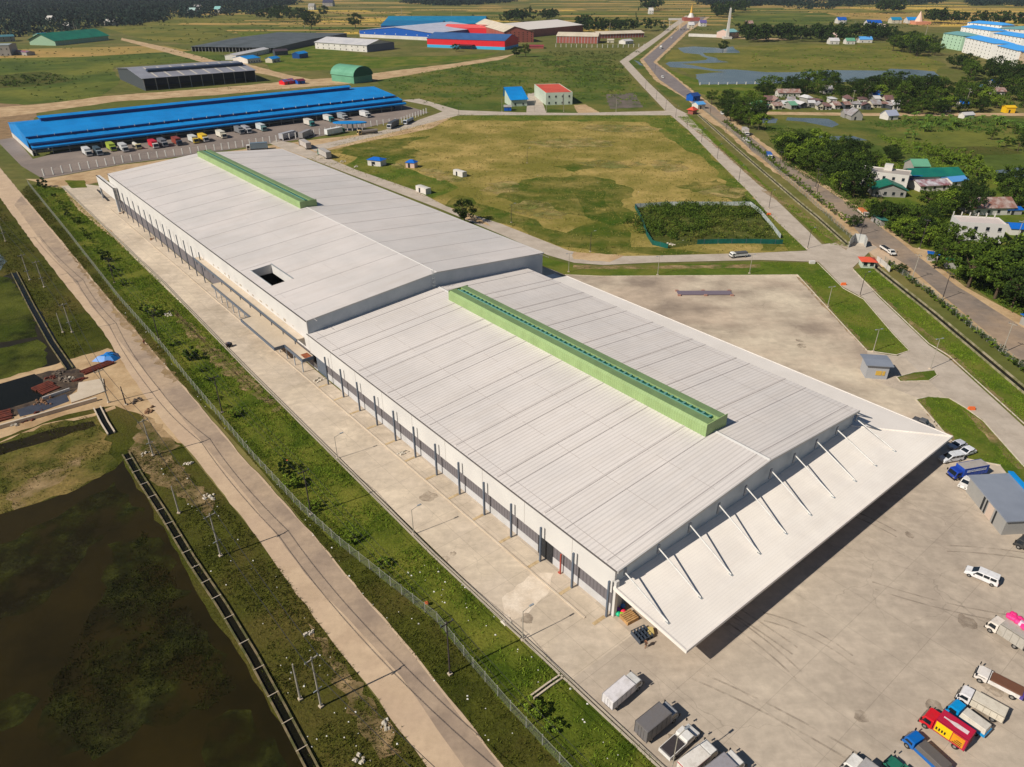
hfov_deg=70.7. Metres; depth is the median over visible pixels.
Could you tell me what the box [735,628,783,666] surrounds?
tyre mark
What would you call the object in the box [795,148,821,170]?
tree
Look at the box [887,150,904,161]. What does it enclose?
tree
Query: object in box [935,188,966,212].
tree
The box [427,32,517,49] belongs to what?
red factory
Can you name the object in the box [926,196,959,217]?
tree
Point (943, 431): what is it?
kerb
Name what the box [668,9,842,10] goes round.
field
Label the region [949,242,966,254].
tree
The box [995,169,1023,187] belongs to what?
tree
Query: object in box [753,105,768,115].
tree
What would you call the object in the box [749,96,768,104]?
tree
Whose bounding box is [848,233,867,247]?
gate wall
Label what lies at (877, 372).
window
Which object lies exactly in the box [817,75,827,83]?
tree
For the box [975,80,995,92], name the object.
tree
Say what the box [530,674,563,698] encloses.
drain kerb
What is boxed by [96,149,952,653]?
warehouse
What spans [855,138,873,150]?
tree
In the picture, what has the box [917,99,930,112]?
tree
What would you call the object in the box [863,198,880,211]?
tree
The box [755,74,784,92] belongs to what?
tree
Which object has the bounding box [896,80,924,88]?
tree
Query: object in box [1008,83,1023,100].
tree
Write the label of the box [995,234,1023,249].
tree
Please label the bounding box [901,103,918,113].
tree
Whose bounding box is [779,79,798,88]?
tree
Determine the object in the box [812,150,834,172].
tree
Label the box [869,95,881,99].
village house
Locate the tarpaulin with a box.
[92,351,119,361]
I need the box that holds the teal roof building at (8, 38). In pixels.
[0,34,14,41]
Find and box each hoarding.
[635,204,667,247]
[636,201,780,237]
[697,238,782,243]
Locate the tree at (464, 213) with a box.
[452,198,476,220]
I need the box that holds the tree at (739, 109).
[729,104,749,124]
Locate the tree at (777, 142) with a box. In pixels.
[773,136,800,160]
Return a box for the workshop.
[225,47,269,59]
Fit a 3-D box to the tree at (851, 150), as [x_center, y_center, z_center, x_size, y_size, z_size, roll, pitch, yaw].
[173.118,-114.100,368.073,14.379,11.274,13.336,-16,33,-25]
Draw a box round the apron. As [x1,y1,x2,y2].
[61,184,631,678]
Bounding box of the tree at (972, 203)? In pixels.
[955,188,987,214]
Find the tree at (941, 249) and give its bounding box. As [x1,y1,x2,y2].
[932,236,957,255]
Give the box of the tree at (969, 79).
[958,75,976,84]
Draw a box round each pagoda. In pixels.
[682,5,699,20]
[910,12,930,24]
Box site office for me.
[966,471,1023,534]
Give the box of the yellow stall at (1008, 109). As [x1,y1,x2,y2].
[1001,105,1016,112]
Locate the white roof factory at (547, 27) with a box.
[481,19,582,36]
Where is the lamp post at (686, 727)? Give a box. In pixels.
[672,725,689,766]
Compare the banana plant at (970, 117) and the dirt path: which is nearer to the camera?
the dirt path
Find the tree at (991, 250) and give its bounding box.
[976,247,1008,270]
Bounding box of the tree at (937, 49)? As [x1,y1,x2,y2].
[928,42,945,54]
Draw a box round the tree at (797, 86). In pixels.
[782,82,802,89]
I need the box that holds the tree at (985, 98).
[977,95,991,105]
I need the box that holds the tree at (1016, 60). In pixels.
[1007,59,1022,69]
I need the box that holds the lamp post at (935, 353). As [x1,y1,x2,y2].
[928,338,943,368]
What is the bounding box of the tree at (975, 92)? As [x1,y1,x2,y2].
[965,82,987,102]
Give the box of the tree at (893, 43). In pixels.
[886,34,902,50]
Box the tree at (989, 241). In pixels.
[966,232,1023,252]
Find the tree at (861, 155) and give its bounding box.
[837,151,868,166]
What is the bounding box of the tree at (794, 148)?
[784,142,806,162]
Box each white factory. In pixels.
[315,37,393,51]
[359,22,467,39]
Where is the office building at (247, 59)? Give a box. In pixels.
[232,55,260,63]
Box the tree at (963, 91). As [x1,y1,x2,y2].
[953,86,972,98]
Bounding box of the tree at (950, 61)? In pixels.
[945,54,969,68]
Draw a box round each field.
[0,46,189,57]
[0,50,224,103]
[0,72,72,87]
[103,14,255,43]
[145,19,269,19]
[167,19,354,20]
[169,31,358,31]
[177,26,380,28]
[178,23,276,24]
[201,25,269,26]
[226,30,358,30]
[238,32,501,70]
[244,20,368,20]
[259,14,350,14]
[277,22,380,24]
[278,25,380,26]
[288,5,330,6]
[292,17,386,17]
[297,0,358,0]
[303,25,379,25]
[308,10,370,11]
[310,115,787,255]
[315,18,386,18]
[319,22,382,22]
[320,3,420,3]
[322,20,502,21]
[327,12,412,13]
[333,15,394,15]
[335,2,436,2]
[341,4,418,4]
[348,13,386,13]
[359,0,447,0]
[359,19,384,20]
[360,14,392,14]
[375,51,662,112]
[387,6,499,7]
[392,5,484,5]
[395,14,425,15]
[407,14,470,15]
[409,12,502,13]
[412,9,585,10]
[432,13,650,14]
[447,11,614,12]
[468,10,559,10]
[489,17,597,19]
[530,3,694,3]
[534,5,585,5]
[542,19,597,19]
[545,0,604,0]
[553,8,662,8]
[559,15,733,16]
[564,20,727,20]
[572,1,608,1]
[583,29,609,30]
[593,18,668,19]
[602,4,667,4]
[607,9,667,10]
[609,1,826,1]
[621,5,744,5]
[628,13,776,15]
[646,11,745,12]
[653,13,715,13]
[656,6,802,7]
[664,43,945,73]
[665,68,780,111]
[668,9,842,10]
[708,17,732,18]
[731,13,850,24]
[744,8,783,8]
[746,11,792,11]
[756,9,829,9]
[760,115,1023,186]
[784,8,916,9]
[793,10,995,11]
[798,6,946,6]
[808,7,1023,26]
[813,12,904,12]
[849,17,989,18]
[851,7,960,9]
[870,14,925,15]
[882,127,1023,178]
[882,179,1023,316]
[891,5,967,5]
[908,21,971,23]
[930,21,1012,21]
[934,3,967,3]
[938,146,1021,155]
[940,24,1023,25]
[952,8,989,8]
[960,11,1023,11]
[974,6,1023,6]
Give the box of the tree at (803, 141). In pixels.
[788,140,815,159]
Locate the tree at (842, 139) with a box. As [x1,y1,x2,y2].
[833,134,852,144]
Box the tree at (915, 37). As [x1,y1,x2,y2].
[901,34,924,52]
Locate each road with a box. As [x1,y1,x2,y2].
[0,54,513,116]
[0,103,36,139]
[0,168,502,766]
[14,196,500,766]
[27,117,450,187]
[121,38,312,81]
[270,140,817,264]
[311,99,686,151]
[620,16,1023,464]
[739,36,786,39]
[767,112,1023,115]
[906,246,950,261]
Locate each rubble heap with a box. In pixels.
[33,393,51,404]
[202,493,215,499]
[303,629,313,636]
[313,377,325,382]
[352,752,371,764]
[381,718,389,730]
[397,450,409,455]
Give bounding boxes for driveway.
[526,93,545,112]
[574,104,597,112]
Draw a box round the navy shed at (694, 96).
[686,92,700,100]
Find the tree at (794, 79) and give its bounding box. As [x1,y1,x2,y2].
[785,74,809,85]
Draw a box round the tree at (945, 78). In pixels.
[937,75,949,82]
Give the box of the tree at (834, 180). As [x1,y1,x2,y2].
[829,170,851,191]
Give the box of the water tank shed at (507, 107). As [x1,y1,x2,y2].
[504,105,511,110]
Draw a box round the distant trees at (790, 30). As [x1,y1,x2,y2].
[255,0,1023,39]
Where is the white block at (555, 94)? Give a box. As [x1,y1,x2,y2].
[534,83,572,104]
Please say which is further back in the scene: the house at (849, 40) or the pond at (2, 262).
the house at (849, 40)
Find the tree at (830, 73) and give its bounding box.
[821,69,841,79]
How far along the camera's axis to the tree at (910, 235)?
269.85 m
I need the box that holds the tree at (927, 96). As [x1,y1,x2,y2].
[920,92,945,107]
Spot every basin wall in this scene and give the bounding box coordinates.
[0,397,97,428]
[42,388,69,399]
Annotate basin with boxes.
[0,374,43,410]
[17,394,68,416]
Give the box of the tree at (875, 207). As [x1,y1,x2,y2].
[866,200,902,217]
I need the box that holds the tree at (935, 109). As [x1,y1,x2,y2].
[924,100,948,113]
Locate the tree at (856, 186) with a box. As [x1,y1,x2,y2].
[838,169,876,197]
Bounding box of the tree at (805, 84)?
[798,80,810,91]
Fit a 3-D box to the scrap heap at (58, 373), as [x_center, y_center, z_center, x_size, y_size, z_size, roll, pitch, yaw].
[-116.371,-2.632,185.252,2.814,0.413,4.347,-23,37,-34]
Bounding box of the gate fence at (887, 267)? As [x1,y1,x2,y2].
[877,256,890,271]
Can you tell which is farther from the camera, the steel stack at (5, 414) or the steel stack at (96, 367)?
the steel stack at (96, 367)
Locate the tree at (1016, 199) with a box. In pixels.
[1005,186,1023,204]
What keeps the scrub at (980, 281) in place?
on the field at (910, 196)
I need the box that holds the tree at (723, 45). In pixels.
[718,40,729,48]
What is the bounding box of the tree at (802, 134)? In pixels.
[785,132,815,147]
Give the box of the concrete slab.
[69,378,103,402]
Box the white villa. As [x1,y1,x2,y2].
[861,163,910,187]
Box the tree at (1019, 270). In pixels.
[995,266,1023,307]
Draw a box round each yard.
[0,348,180,442]
[133,416,178,446]
[327,351,1023,766]
[542,266,931,422]
[867,241,903,265]
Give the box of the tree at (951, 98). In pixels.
[944,95,960,111]
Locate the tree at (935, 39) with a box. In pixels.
[926,34,942,43]
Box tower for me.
[722,8,731,38]
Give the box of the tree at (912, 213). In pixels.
[905,207,928,219]
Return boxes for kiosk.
[366,157,385,165]
[404,159,417,167]
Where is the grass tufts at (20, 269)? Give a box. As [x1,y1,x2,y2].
[0,208,90,356]
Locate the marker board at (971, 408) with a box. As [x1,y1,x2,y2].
[967,406,975,409]
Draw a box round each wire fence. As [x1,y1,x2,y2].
[27,181,163,348]
[163,344,568,766]
[704,109,852,237]
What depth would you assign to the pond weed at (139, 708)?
105.79 m
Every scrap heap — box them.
[44,375,55,379]
[52,370,64,377]
[58,375,73,382]
[71,377,87,381]
[130,397,142,403]
[141,405,153,416]
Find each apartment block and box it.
[941,31,976,50]
[960,25,1006,37]
[962,35,1014,58]
[967,21,1014,27]
[992,31,1023,45]
[994,43,1023,64]
[999,26,1023,33]
[1019,51,1023,63]
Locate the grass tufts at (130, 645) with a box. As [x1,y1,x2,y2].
[41,531,233,760]
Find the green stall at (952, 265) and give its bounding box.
[943,258,957,268]
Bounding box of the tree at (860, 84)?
[853,79,876,96]
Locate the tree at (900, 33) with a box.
[887,31,906,46]
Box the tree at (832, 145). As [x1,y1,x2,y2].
[824,140,849,157]
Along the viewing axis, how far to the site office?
136.28 m
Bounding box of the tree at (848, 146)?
[831,144,858,157]
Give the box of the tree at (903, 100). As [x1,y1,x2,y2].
[892,95,917,112]
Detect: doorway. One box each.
[316,357,326,377]
[538,535,552,563]
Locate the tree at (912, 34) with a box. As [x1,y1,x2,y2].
[908,31,924,41]
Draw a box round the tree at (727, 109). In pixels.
[720,104,737,120]
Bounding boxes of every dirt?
[6,460,80,507]
[8,368,83,416]
[65,191,123,246]
[65,249,176,381]
[130,435,214,515]
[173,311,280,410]
[308,623,396,758]
[391,163,405,168]
[418,168,443,175]
[434,171,467,181]
[451,208,494,227]
[480,181,518,193]
[502,573,552,620]
[509,199,553,215]
[525,138,613,147]
[535,210,565,218]
[572,252,623,261]
[573,264,755,268]
[575,160,646,168]
[584,124,661,131]
[652,160,688,172]
[690,126,763,186]
[698,185,746,198]
[766,190,841,243]
[796,276,864,348]
[867,281,1009,409]
[920,402,954,440]
[968,415,1015,466]
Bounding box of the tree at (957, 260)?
[941,243,1004,287]
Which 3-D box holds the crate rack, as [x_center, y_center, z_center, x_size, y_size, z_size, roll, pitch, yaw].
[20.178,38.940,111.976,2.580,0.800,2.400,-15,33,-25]
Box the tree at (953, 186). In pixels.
[944,183,989,198]
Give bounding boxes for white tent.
[619,39,633,43]
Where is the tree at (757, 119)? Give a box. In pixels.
[750,113,771,129]
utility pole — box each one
[20,254,30,279]
[32,260,44,286]
[60,303,73,332]
[95,368,110,402]
[137,419,154,455]
[147,310,160,339]
[171,486,180,513]
[204,511,222,556]
[209,376,223,412]
[292,664,302,700]
[298,469,312,515]
[304,653,323,708]
[440,618,452,676]
[1000,323,1016,352]
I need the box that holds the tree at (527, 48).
[521,43,530,56]
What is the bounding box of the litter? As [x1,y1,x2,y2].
[161,193,651,758]
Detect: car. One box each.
[947,439,967,449]
[957,475,969,489]
[960,445,976,457]
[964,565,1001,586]
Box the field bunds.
[1,2,1021,158]
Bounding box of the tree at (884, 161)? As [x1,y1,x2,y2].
[879,154,890,166]
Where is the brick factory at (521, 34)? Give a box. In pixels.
[476,19,533,42]
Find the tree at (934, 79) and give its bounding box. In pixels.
[916,74,946,93]
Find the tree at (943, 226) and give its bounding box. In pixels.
[930,221,960,244]
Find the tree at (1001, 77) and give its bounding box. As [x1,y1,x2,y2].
[993,71,1023,86]
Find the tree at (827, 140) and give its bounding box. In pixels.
[813,137,829,149]
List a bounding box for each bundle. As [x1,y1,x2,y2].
[1006,613,1012,619]
[1013,618,1020,624]
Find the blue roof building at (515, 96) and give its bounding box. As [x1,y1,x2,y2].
[503,86,528,106]
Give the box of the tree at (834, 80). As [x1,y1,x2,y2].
[826,77,842,87]
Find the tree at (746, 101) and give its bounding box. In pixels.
[738,97,753,104]
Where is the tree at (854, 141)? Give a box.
[840,138,862,152]
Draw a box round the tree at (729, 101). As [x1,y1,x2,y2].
[723,99,735,108]
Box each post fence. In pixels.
[41,107,428,175]
[571,44,638,47]
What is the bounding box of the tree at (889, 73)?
[882,70,895,77]
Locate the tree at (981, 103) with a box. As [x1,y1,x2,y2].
[974,99,989,111]
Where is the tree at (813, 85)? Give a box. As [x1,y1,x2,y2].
[807,79,830,94]
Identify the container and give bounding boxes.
[416,184,430,194]
[453,169,466,177]
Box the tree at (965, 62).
[962,58,980,75]
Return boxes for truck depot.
[8,85,405,155]
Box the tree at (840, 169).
[832,161,870,185]
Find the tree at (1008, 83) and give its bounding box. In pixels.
[1003,77,1023,88]
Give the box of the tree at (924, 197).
[916,188,941,205]
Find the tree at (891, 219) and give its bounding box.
[885,214,908,231]
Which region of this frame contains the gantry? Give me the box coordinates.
[669,18,681,28]
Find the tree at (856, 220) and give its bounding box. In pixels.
[848,214,863,225]
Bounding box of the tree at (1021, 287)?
[1015,274,1023,294]
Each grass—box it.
[0,198,426,766]
[0,276,36,341]
[0,340,47,378]
[0,416,117,513]
[32,185,654,766]
[65,180,86,187]
[340,137,423,161]
[346,157,457,198]
[430,114,805,250]
[447,198,692,254]
[498,176,634,224]
[542,257,907,353]
[565,164,594,171]
[629,37,698,111]
[679,186,771,249]
[690,117,840,243]
[854,268,1023,421]
[898,370,936,380]
[917,397,1023,481]
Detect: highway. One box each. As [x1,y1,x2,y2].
[643,17,705,95]
[657,77,1023,360]
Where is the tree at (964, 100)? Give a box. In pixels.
[951,97,968,112]
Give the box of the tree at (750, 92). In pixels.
[743,89,757,98]
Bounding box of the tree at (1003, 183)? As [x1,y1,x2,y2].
[996,177,1020,196]
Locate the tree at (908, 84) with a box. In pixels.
[891,81,915,97]
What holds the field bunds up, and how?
on the ground at (16, 172)
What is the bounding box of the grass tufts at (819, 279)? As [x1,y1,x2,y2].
[762,262,905,350]
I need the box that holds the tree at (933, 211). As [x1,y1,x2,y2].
[904,204,944,221]
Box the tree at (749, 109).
[741,105,754,115]
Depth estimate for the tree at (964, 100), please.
515.71 m
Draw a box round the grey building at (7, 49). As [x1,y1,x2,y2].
[0,43,17,55]
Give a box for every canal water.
[699,115,848,244]
[874,266,1023,390]
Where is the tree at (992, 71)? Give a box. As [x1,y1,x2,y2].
[978,62,1002,79]
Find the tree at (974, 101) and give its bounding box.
[960,97,977,111]
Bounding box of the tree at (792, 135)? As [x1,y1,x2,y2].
[772,131,801,148]
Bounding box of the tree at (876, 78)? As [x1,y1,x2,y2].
[865,76,884,85]
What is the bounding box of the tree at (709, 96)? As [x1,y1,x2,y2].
[705,90,719,103]
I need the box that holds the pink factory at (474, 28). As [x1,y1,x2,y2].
[446,24,485,32]
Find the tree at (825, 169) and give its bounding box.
[819,159,843,175]
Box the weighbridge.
[675,289,733,295]
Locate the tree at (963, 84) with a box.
[954,80,972,93]
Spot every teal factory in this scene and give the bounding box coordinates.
[380,20,443,27]
[386,16,487,23]
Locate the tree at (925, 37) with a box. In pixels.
[915,34,933,41]
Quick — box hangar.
[330,64,372,83]
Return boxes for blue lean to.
[1011,206,1023,214]
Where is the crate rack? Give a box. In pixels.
[630,625,653,644]
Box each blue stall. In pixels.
[927,251,939,260]
[1019,314,1023,325]
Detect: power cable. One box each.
[0,218,434,766]
[0,226,410,766]
[106,262,570,766]
[110,262,582,766]
[113,261,591,764]
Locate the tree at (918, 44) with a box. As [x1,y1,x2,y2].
[909,39,929,54]
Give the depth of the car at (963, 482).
143.78 m
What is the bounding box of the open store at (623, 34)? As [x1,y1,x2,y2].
[595,30,643,38]
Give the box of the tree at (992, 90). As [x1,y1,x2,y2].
[977,87,996,99]
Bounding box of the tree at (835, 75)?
[828,72,841,81]
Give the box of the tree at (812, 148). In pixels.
[805,144,828,165]
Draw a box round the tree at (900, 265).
[895,263,908,272]
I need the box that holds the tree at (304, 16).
[300,11,321,29]
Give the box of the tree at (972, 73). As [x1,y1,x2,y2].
[963,63,981,76]
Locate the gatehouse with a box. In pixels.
[860,354,893,378]
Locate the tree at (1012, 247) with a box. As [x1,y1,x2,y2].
[1005,237,1023,264]
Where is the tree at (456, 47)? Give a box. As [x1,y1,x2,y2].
[451,44,460,49]
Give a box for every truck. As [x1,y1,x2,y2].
[81,146,92,156]
[92,145,103,155]
[105,141,116,151]
[117,142,128,151]
[132,142,141,149]
[147,138,158,147]
[156,137,168,146]
[170,136,182,145]
[187,134,198,143]
[197,133,208,141]
[215,129,226,138]
[233,125,244,134]
[241,125,251,133]
[246,141,267,149]
[255,123,266,131]
[278,130,297,139]
[298,129,312,138]
[298,139,311,148]
[303,118,314,126]
[317,148,331,158]
[322,114,333,121]
[324,126,344,135]
[336,112,347,119]
[357,129,377,134]
[359,110,370,117]
[387,119,398,128]
[403,117,413,124]
[601,670,643,710]
[634,700,680,743]
[676,737,720,766]
[704,747,746,766]
[729,250,747,257]
[741,127,748,135]
[839,751,878,766]
[857,207,868,216]
[882,750,908,766]
[900,728,951,766]
[918,706,975,751]
[943,697,991,737]
[946,459,989,480]
[954,683,1008,722]
[972,661,1023,700]
[983,615,1023,649]
[1013,534,1023,548]
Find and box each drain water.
[65,189,660,766]
[533,676,560,696]
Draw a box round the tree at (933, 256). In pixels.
[927,252,946,268]
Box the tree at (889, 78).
[878,74,892,85]
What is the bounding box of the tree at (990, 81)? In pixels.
[982,76,1001,86]
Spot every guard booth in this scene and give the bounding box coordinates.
[686,106,698,114]
[858,256,877,267]
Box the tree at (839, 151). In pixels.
[813,144,847,162]
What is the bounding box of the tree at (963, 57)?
[956,53,979,65]
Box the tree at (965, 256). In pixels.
[954,252,982,280]
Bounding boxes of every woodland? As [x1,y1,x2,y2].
[0,0,303,36]
[399,0,517,5]
[691,0,796,5]
[783,0,945,8]
[963,0,1023,6]
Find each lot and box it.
[0,105,427,178]
[606,93,642,108]
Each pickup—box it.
[658,718,702,760]
[879,245,897,255]
[912,416,934,426]
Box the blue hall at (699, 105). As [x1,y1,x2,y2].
[691,101,705,108]
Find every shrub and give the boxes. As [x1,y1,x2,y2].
[36,177,46,186]
[72,217,80,222]
[92,247,102,253]
[100,251,111,260]
[107,264,114,270]
[118,278,126,284]
[143,305,162,315]
[165,338,177,345]
[182,345,197,358]
[195,364,205,371]
[227,406,239,417]
[277,458,292,473]
[281,472,302,487]
[306,498,320,509]
[343,530,360,543]
[373,556,389,567]
[522,695,547,718]
[543,716,562,732]
[959,314,971,322]
[988,340,996,346]
[1012,358,1023,366]
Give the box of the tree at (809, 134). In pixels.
[797,133,820,141]
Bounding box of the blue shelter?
[15,50,34,55]
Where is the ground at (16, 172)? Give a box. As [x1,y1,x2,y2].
[0,0,1023,760]
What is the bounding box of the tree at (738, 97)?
[732,95,746,103]
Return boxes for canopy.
[333,121,366,130]
[524,45,543,48]
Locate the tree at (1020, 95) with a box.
[1017,90,1023,107]
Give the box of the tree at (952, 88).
[949,82,966,93]
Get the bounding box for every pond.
[0,254,5,269]
[0,272,59,367]
[0,421,94,454]
[0,461,302,766]
[666,46,938,83]
[762,117,777,122]
[786,117,838,126]
[819,136,864,139]
[995,168,1023,176]
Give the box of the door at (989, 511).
[984,502,994,520]
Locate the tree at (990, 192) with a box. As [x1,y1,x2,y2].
[959,185,996,196]
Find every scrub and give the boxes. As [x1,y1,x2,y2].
[0,47,220,99]
[0,72,76,86]
[119,9,411,41]
[389,61,646,102]
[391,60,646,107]
[530,50,640,84]
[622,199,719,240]
[643,198,766,218]
[751,46,936,69]
[758,86,1023,107]
[761,125,904,167]
[779,153,895,228]
[829,144,932,168]
[866,118,1023,135]
[871,201,1023,307]
[878,134,1002,183]
[956,268,1023,313]
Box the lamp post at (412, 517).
[411,503,421,534]
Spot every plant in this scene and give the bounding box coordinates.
[921,123,932,131]
[922,145,933,154]
[932,116,939,125]
[932,142,945,155]
[937,148,952,162]
[950,147,959,154]
[950,149,963,159]
[951,120,961,126]
[955,148,971,161]
[957,161,970,171]
[963,116,974,121]
[963,150,983,164]
[967,160,988,176]
[970,154,984,167]
[976,115,987,123]
[985,127,1000,139]
[992,115,1006,125]
[1001,120,1011,126]
[1003,136,1013,146]
[1011,136,1023,150]
[1012,124,1020,133]
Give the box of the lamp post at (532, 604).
[520,603,533,641]
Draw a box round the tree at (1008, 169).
[996,164,1023,182]
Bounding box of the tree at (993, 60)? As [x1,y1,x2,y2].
[986,55,1006,68]
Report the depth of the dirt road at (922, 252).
263.92 m
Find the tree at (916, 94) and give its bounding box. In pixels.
[913,90,925,98]
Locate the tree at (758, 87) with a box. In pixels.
[753,82,775,92]
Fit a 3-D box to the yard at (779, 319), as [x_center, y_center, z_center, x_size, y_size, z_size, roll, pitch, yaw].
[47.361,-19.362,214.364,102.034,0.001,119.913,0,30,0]
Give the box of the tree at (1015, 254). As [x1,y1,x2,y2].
[991,245,1023,275]
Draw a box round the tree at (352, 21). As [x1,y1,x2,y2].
[346,13,364,28]
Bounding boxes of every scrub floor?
[637,205,779,247]
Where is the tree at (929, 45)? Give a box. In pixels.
[921,42,938,52]
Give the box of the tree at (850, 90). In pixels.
[834,83,855,95]
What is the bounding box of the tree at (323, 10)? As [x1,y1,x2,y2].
[318,5,328,14]
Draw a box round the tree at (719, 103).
[715,96,741,108]
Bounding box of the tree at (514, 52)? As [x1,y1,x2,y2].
[511,47,520,56]
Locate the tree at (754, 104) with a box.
[743,102,768,114]
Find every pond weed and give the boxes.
[0,482,144,618]
[0,692,40,731]
[40,537,224,760]
[201,709,286,766]
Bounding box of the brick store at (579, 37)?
[556,32,600,43]
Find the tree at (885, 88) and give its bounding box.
[870,84,888,94]
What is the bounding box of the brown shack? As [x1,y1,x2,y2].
[272,48,287,55]
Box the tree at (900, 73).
[892,71,912,79]
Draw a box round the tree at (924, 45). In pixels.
[909,40,928,56]
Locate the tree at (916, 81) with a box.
[903,78,925,96]
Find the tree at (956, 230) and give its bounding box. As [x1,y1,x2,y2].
[940,224,976,251]
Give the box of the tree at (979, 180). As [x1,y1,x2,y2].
[961,176,989,192]
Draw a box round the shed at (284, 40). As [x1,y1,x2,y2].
[190,32,346,51]
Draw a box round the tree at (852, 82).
[845,77,865,84]
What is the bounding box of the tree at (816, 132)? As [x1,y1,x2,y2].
[809,128,831,140]
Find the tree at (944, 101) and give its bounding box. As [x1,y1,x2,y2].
[933,99,951,113]
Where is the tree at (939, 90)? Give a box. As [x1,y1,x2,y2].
[927,85,950,106]
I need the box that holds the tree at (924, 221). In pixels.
[914,215,938,233]
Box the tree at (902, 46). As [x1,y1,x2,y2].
[898,38,914,50]
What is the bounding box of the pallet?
[619,609,638,625]
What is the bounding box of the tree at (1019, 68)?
[998,62,1023,77]
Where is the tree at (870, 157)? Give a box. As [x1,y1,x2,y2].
[864,152,874,161]
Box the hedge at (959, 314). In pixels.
[884,256,1023,366]
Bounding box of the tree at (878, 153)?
[872,150,882,161]
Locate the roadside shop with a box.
[871,214,888,225]
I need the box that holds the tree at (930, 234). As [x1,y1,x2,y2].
[914,225,945,244]
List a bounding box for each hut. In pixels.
[265,56,279,62]
[279,78,294,84]
[292,51,307,58]
[295,78,305,83]
[840,109,849,117]
[846,107,862,119]
[879,110,899,119]
[958,112,975,118]
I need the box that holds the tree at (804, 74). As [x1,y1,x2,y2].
[800,69,819,89]
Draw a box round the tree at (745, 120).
[742,111,755,127]
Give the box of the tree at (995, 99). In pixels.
[991,95,1005,107]
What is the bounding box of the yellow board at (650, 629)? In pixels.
[647,627,653,635]
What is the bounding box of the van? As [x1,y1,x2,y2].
[938,450,964,463]
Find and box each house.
[214,6,222,12]
[308,3,315,9]
[322,0,334,5]
[648,8,653,13]
[687,22,694,27]
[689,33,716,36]
[698,20,706,25]
[716,29,738,37]
[764,95,772,102]
[768,102,783,109]
[771,95,779,101]
[775,89,800,96]
[778,100,791,107]
[784,96,795,100]
[784,101,797,108]
[794,100,807,107]
[799,94,812,102]
[806,100,815,107]
[810,98,822,102]
[814,101,824,109]
[820,85,833,93]
[822,102,831,109]
[826,38,839,43]
[827,96,836,102]
[829,101,840,108]
[834,17,846,23]
[840,101,851,108]
[842,95,853,101]
[843,38,855,43]
[851,101,861,108]
[856,36,872,42]
[857,97,867,101]
[860,101,872,109]
[864,20,881,25]
[866,99,881,107]
[867,178,908,197]
[868,91,881,97]
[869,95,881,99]
[881,95,893,100]
[881,101,888,107]
[886,101,892,108]
[888,17,901,23]
[889,100,899,109]
[902,167,965,179]
[903,17,916,22]
[903,159,930,168]
[907,178,951,191]
[942,175,968,186]
[948,211,1007,242]
[958,197,1017,215]
[991,87,1006,94]
[1005,222,1023,235]
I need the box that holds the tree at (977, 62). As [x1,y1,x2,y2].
[964,60,982,77]
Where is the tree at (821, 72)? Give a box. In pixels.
[810,70,828,79]
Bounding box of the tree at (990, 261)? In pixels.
[970,254,1023,298]
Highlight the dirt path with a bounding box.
[1,405,115,441]
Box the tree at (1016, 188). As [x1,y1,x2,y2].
[1002,183,1023,205]
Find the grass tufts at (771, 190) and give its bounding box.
[679,114,848,246]
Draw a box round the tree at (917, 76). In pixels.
[904,74,926,80]
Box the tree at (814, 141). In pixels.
[801,137,825,150]
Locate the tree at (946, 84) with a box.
[941,80,954,89]
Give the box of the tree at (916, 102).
[902,97,918,107]
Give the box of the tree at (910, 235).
[899,222,923,242]
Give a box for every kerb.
[11,271,73,370]
[62,187,664,766]
[93,406,115,434]
[122,452,318,766]
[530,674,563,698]
[565,262,909,354]
[697,114,848,244]
[853,269,1023,423]
[873,265,1023,393]
[896,370,937,381]
[915,399,1000,465]
[917,396,1023,466]
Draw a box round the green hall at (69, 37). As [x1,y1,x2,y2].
[26,29,109,45]
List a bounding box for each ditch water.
[12,272,72,369]
[95,407,113,434]
[124,453,315,766]
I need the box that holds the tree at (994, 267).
[975,254,1022,292]
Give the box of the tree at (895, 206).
[884,203,907,216]
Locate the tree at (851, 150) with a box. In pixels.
[836,148,863,160]
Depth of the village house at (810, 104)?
541.15 m
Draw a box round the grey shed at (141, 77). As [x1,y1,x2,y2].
[117,61,256,90]
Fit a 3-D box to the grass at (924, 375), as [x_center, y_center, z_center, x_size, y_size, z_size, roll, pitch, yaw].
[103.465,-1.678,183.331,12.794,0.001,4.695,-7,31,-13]
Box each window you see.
[875,371,885,375]
[979,496,985,509]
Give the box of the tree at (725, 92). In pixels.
[721,89,739,98]
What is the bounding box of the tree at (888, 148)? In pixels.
[883,144,901,157]
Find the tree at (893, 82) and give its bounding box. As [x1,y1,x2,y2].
[888,77,905,89]
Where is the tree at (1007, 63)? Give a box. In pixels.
[1000,62,1017,71]
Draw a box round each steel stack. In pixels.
[0,408,12,421]
[31,381,59,394]
[79,360,113,374]
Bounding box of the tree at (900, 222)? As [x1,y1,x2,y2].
[891,216,915,237]
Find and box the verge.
[640,17,1023,363]
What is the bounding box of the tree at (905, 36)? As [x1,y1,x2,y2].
[897,34,908,49]
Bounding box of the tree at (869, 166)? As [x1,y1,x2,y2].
[830,159,877,178]

